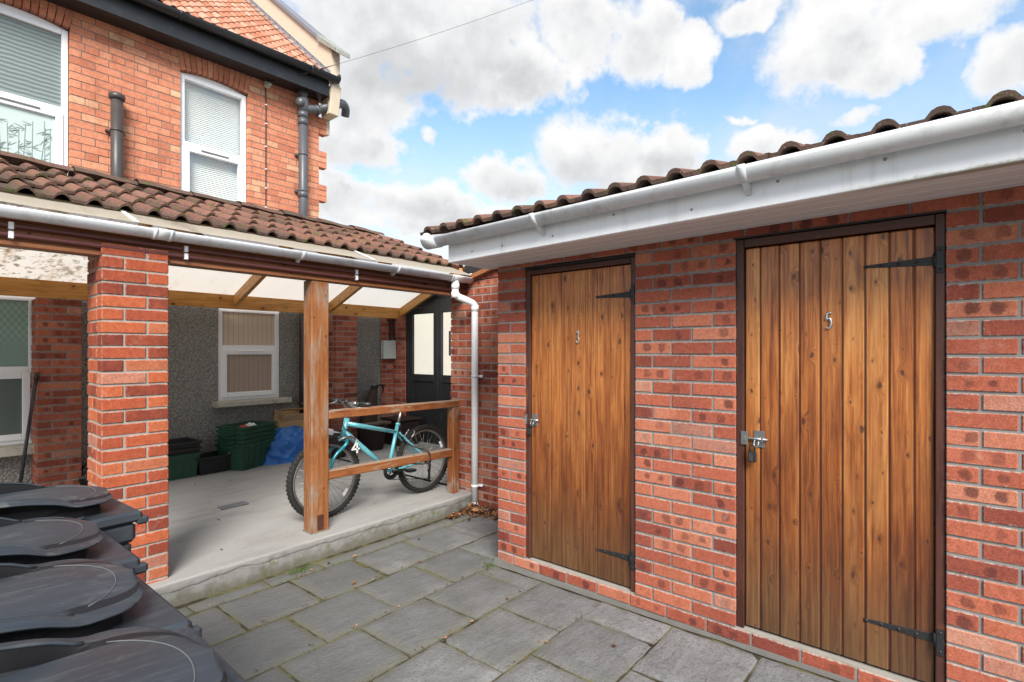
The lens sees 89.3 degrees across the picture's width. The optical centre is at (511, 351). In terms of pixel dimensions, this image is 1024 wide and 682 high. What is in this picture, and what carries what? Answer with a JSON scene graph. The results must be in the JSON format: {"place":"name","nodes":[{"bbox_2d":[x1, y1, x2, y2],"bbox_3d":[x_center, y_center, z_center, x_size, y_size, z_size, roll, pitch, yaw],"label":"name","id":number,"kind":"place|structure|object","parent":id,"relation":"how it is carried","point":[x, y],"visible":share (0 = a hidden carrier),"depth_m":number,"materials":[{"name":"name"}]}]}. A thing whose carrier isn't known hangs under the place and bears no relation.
{"place":"outdoors","nodes":[
{"label":"outdoors","id":0,"kind":"place"},
{"bbox_2d":[147,442,470,606],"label":"concrete floor","id":1,"kind":"structure","parent":0,"point":[261,534],"depth_m":4.37,"materials":[{"name":"grey concrete"}]},
{"bbox_2d":[18,372,38,482],"bbox_3d":[-4.458,0.797,4.764,0.035,1.202,0.315,0,0,-13],"label":"broom handle","id":2,"kind":"object","parent":1,"relation":"on","point":[30,415],"visible":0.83,"depth_m":4.78,"materials":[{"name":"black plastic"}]},
{"bbox_2d":[79,464,88,485],"bbox_3d":[-4.215,1.246,5.281,0.305,0.304,0.303,0,0,-6],"label":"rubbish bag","id":3,"kind":"object","parent":1,"relation":"on","point":[83,480],"visible":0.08,"depth_m":5.15,"materials":[{"name":"black plastic"}]},
{"bbox_2d":[167,452,201,480],"bbox_3d":[-3.779,1.265,5.764,0.400,0.270,0.524,0,0,37],"label":"recycling crate","id":4,"kind":"object","parent":1,"relation":"on","point":[183,466],"visible":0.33,"depth_m":5.70,"materials":[{"name":"green plastic"}]},
{"bbox_2d":[167,446,202,456],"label":"recycling crate","id":5,"kind":"object","parent":4,"relation":"on","point":[183,451],"visible":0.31,"depth_m":5.69,"materials":[{"name":"black plastic"}]},
{"bbox_2d":[167,437,202,450],"bbox_3d":[-3.779,1.095,5.764,0.400,0.190,0.534,0,0,37],"label":"recycling crate","id":6,"kind":"object","parent":5,"relation":"on","point":[181,443],"visible":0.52,"depth_m":5.78,"materials":[{"name":"black plastic"}]},
{"bbox_2d":[0,0,405,483],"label":"brick house","id":7,"kind":"structure","parent":1,"relation":"on","point":[186,78],"depth_m":6.18,"materials":[{"name":"red brick"}]},
{"bbox_2d":[0,295,35,457],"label":"window","id":8,"kind":"structure","parent":7,"relation":"in","point":[15,311],"depth_m":5.03,"materials":[{"name":"white plastic"}]},
{"bbox_2d":[0,3,67,174],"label":"window","id":9,"kind":"structure","parent":7,"relation":"in","point":[33,50],"depth_m":5.16,"materials":[{"name":"white glass"}]},
{"bbox_2d":[105,91,125,177],"bbox_3d":[-4.232,-1.931,5.551,0.173,1.662,0.170,0,0,40],"label":"vent pipe","id":10,"kind":"object","parent":7,"relation":"attached to","point":[116,130],"visible":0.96,"depth_m":5.50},
{"bbox_2d":[180,72,245,201],"bbox_3d":[-3.716,-2.405,6.444,0.152,1.910,0.760,0,0,40],"label":"window","id":11,"kind":"structure","parent":7,"relation":"in","point":[213,124],"depth_m":6.48,"materials":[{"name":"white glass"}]},
{"bbox_2d":[212,308,291,407],"bbox_3d":[-3.348,0.066,6.688,0.225,1.232,0.942,0,0,40],"label":"window","id":12,"kind":"structure","parent":7,"relation":"in","point":[248,340],"depth_m":6.70,"materials":[{"name":"white plastic"}]},
{"bbox_2d":[299,313,303,412],"bbox_3d":[-2.874,0.325,7.152,0.130,2.150,0.130,0,0,40],"label":"waste pipe","id":13,"kind":"object","parent":7,"relation":"attached to","point":[301,360],"visible":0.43,"depth_m":7.10,"materials":[{"name":"black plastic"}]},
{"bbox_2d":[294,90,349,216],"bbox_3d":[-2.674,-2.185,7.378,0.235,2.970,0.873,0,0,40],"label":"soil pipe","id":14,"kind":"object","parent":7,"relation":"attached to","point":[304,108],"visible":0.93,"depth_m":7.10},
{"bbox_2d":[381,318,395,358],"bbox_3d":[-1.965,-0.243,8.288,0.088,0.715,0.259,0,0,40],"label":"meter box","id":15,"kind":"object","parent":7,"relation":"attached to","point":[388,349],"visible":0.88,"depth_m":8.26,"materials":[{"name":"grey plastic"}]},
{"bbox_2d":[264,0,530,207],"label":"overhead wire","id":16,"kind":"object","parent":7,"relation":"attached to","point":[267,85],"visible":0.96,"depth_m":6.83,"materials":[{"name":"black plastic"}]},
{"bbox_2d":[406,266,482,444],"bbox_3d":[-0.878,0.075,7.566,2.075,2.650,0.090,0,0,40],"label":"glazed door","id":17,"kind":"structure","parent":7,"relation":"attached to","point":[436,386],"depth_m":7.82,"materials":[{"name":"black wood"}]},
{"bbox_2d":[409,306,437,443],"bbox_3d":[-1.349,0.358,7.977,0.665,2.065,0.045,0,0,40],"label":"door leaf","id":18,"kind":"structure","parent":17,"relation":"in","point":[422,387],"depth_m":7.94,"materials":[{"name":"black wood"}]},
{"bbox_2d":[438,305,451,444],"bbox_3d":[-0.847,0.358,7.533,0.665,2.065,0.080,0,0,40],"label":"door leaf","id":19,"kind":"structure","parent":17,"relation":"in","point":[444,381],"depth_m":7.70,"materials":[{"name":"black wood"}]},
{"bbox_2d":[196,450,231,475],"bbox_3d":[-3.531,1.300,6.059,0.360,0.200,0.484,0,0,35],"label":"recycling crate","id":20,"kind":"object","parent":1,"relation":"on","point":[210,462],"visible":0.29,"depth_m":5.97,"materials":[{"name":"black plastic"}]},
{"bbox_2d":[217,501,248,509],"bbox_3d":[-2.527,1.395,4.700,0.105,0.010,0.230,0,0,40],"label":"drain grate","id":21,"kind":"object","parent":1,"relation":"on","point":[232,505],"visible":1,"depth_m":4.68,"materials":[{"name":"black plastic"}]},
{"bbox_2d":[0,150,473,583],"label":"veranda","id":22,"kind":"object","parent":1,"relation":"on","point":[129,261],"visible":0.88,"depth_m":3.96,"materials":[{"name":"brick"}]},
{"bbox_2d":[214,438,275,470],"bbox_3d":[-3.245,1.245,6.322,0.410,0.310,0.604,0,0,16],"label":"recycling crate","id":23,"kind":"object","parent":1,"relation":"on","point":[236,458],"visible":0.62,"depth_m":6.10,"materials":[{"name":"green plastic"}]},
{"bbox_2d":[215,434,275,465],"bbox_3d":[-3.240,1.193,6.323,0.410,0.310,0.604,0,0,15],"label":"recycling crate","id":24,"kind":"object","parent":23,"relation":"on","point":[245,460],"visible":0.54,"depth_m":6.12,"materials":[{"name":"green plastic"}]},
{"bbox_2d":[215,430,275,460],"bbox_3d":[-3.236,1.141,6.324,0.410,0.310,0.604,0,0,16],"label":"recycling crate","id":25,"kind":"object","parent":24,"relation":"on","point":[241,438],"visible":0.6,"depth_m":6.21,"materials":[{"name":"green plastic"}]},
{"bbox_2d":[216,426,276,457],"bbox_3d":[-3.231,1.089,6.325,0.410,0.310,0.604,0,0,15],"label":"recycling crate","id":26,"kind":"object","parent":25,"relation":"on","point":[237,433],"visible":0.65,"depth_m":6.12,"materials":[{"name":"green plastic"}]},
{"bbox_2d":[216,420,276,449],"bbox_3d":[-3.226,1.037,6.326,0.410,0.310,0.604,0,0,16],"label":"recycling crate","id":27,"kind":"object","parent":26,"relation":"on","point":[236,427],"visible":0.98,"depth_m":6.28,"materials":[{"name":"green plastic"}]},
{"bbox_2d":[263,426,303,464],"bbox_3d":[-2.957,1.186,6.746,0.553,0.425,0.804,0,0,40],"label":"tarpaulin","id":28,"kind":"object","parent":1,"relation":"on","point":[287,445],"visible":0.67,"depth_m":6.56,"materials":[{"name":"blue plastic"}]},
{"bbox_2d":[273,408,303,429],"bbox_3d":[-2.964,1.078,6.979,0.261,0.645,0.440,0,0,40],"label":"cardboard box","id":29,"kind":"object","parent":28,"relation":"on","point":[283,418],"visible":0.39,"depth_m":6.93,"materials":[{"name":"brown cardboard"}]},
{"bbox_2d":[285,398,446,517],"bbox_3d":[-1.222,0.904,4.766,0.586,0.994,1.743,0,0,40],"label":"bicycle","id":30,"kind":"object","parent":1,"relation":"on","point":[341,441],"visible":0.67,"depth_m":4.57,"materials":[{"name":"teal paint"}]},
{"bbox_2d":[395,431,430,464],"bbox_3d":[-0.942,0.906,4.898,0.362,0.314,0.048,0,0,15],"label":"cable lock","id":31,"kind":"object","parent":30,"relation":"attached to","point":[414,447],"visible":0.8,"depth_m":4.88,"materials":[{"name":"plastic"}]},
{"bbox_2d":[357,424,386,450],"bbox_3d":[-2.006,1.230,7.455,0.417,0.340,0.417,0,0,40],"label":"plant tub","id":32,"kind":"object","parent":1,"relation":"on","point":[371,440],"visible":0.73,"depth_m":7.31,"materials":[{"name":"black plastic"}]},
{"bbox_2d":[361,421,390,425],"bbox_3d":[-1.987,1.042,7.478,0.140,0.034,0.500,0,0,40],"label":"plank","id":33,"kind":"object","parent":32,"relation":"on","point":[378,423],"visible":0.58,"depth_m":7.49,"materials":[{"name":"brown wood"}]},
{"bbox_2d":[329,400,459,493],"bbox_3d":[-1.012,0.932,4.646,0.095,0.936,1.424,0,0,40],"label":"timber railing","id":34,"kind":"object","parent":1,"relation":"on","point":[450,452],"visible":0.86,"depth_m":4.75,"materials":[{"name":"brown wood"}]},
{"bbox_2d":[329,433,345,458],"bbox_3d":[-2.356,1.250,6.914,0.378,0.300,0.378,0,0,40],"label":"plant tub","id":35,"kind":"object","parent":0,"point":[342,453],"visible":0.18,"depth_m":6.79,"materials":[{"name":"black plastic"}]},
{"bbox_2d":[190,544,500,675],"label":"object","id":36,"kind":"structure","parent":0,"point":[308,568],"depth_m":3.65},
{"bbox_2d":[358,384,383,440],"bbox_3d":[-2.162,0.951,7.908,0.200,0.906,0.413,0,0,40],"label":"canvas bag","id":37,"kind":"object","parent":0,"point":[372,395],"visible":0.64,"depth_m":7.87,"materials":[{"name":"black fabric"}]},
{"bbox_2d":[381,415,421,445],"bbox_3d":[-1.690,1.200,7.902,0.490,0.400,0.410,0,0,40],"label":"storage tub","id":38,"kind":"object","parent":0,"point":[408,422],"visible":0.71,"depth_m":7.77,"materials":[{"name":"black plastic"}]},
{"bbox_2d":[175,509,839,681],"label":"paving","id":39,"kind":"structure","parent":0,"point":[490,643],"depth_m":2.85,"materials":[{"name":"stone"}]},
{"bbox_2d":[0,517,147,574],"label":"wheelie bin","id":40,"kind":"object","parent":39,"relation":"on","point":[41,540],"visible":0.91,"depth_m":1.28,"materials":[{"name":"plastic"}]},
{"bbox_2d":[0,482,148,551],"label":"wheelie bin","id":41,"kind":"object","parent":39,"relation":"on","point":[108,514],"visible":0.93,"depth_m":1.64,"materials":[{"name":"plastic"}]},
{"bbox_2d":[0,559,201,642],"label":"wheelie bin","id":42,"kind":"object","parent":39,"relation":"on","point":[72,598],"visible":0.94,"depth_m":0.96,"materials":[{"name":"plastic"}]},
{"bbox_2d":[0,625,246,681],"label":"wheelie bin","id":43,"kind":"object","parent":39,"relation":"on","point":[185,653],"visible":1,"depth_m":0.75,"materials":[{"name":"plastic"}]},
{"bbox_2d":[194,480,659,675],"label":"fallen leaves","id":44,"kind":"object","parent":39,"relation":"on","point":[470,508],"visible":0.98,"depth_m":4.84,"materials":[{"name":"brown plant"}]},
{"bbox_2d":[420,89,1023,681],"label":"brick shed","id":45,"kind":"structure","parent":39,"relation":"on","point":[830,325],"depth_m":2.50,"materials":[{"name":"red brick"}]},
{"bbox_2d":[527,424,531,434],"bbox_3d":[0.120,0.530,3.552,0.028,0.074,0.020,0,0,40],"label":"padlock","id":46,"kind":"object","parent":45,"relation":"hanging from","point":[529,431],"visible":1,"depth_m":3.54,"materials":[{"name":"silver metal"}]},
{"bbox_2d":[523,264,634,587],"bbox_3d":[0.412,0.446,3.347,0.847,1.936,0.052,0,0,40],"label":"door","id":47,"kind":"structure","parent":45,"relation":"in","point":[581,419],"depth_m":3.31,"materials":[{"name":"brown wood"}]},
{"bbox_2d":[748,444,756,462],"bbox_3d":[1.217,0.515,2.629,0.038,0.090,0.024,0,0,40],"label":"padlock","id":48,"kind":"object","parent":45,"relation":"hanging from","point":[752,456],"visible":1,"depth_m":2.62,"materials":[{"name":"silver metal"}]},
{"bbox_2d":[740,227,943,681],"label":"door","id":49,"kind":"structure","parent":45,"relation":"in","point":[840,332],"depth_m":2.40,"materials":[{"name":"brown wood"}]},
{"bbox_2d":[282,0,1023,259],"label":"sky","id":50,"kind":"structure","parent":0,"point":[527,103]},
{"label":"ground","id":51,"kind":"structure","parent":0,"visible":0},
{"bbox_2d":[414,312,451,374],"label":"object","id":52,"kind":"structure","parent":51,"relation":"on","point":[423,343],"depth_m":12.40,"materials":[{"name":"white glass"}]},
{"bbox_2d":[451,269,498,511],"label":"brick wall","id":53,"kind":"structure","parent":51,"relation":"on","point":[482,290],"depth_m":5.10,"materials":[{"name":"red brick"}]},
{"bbox_2d":[451,280,482,506],"bbox_3d":[-0.444,0.434,5.046,0.309,2.244,0.108,0,0,-27],"label":"downpipe","id":54,"kind":"object","parent":53,"relation":"attached to","point":[474,305],"visible":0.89,"depth_m":5.04,"materials":[{"name":"white plastic"}]}
]}

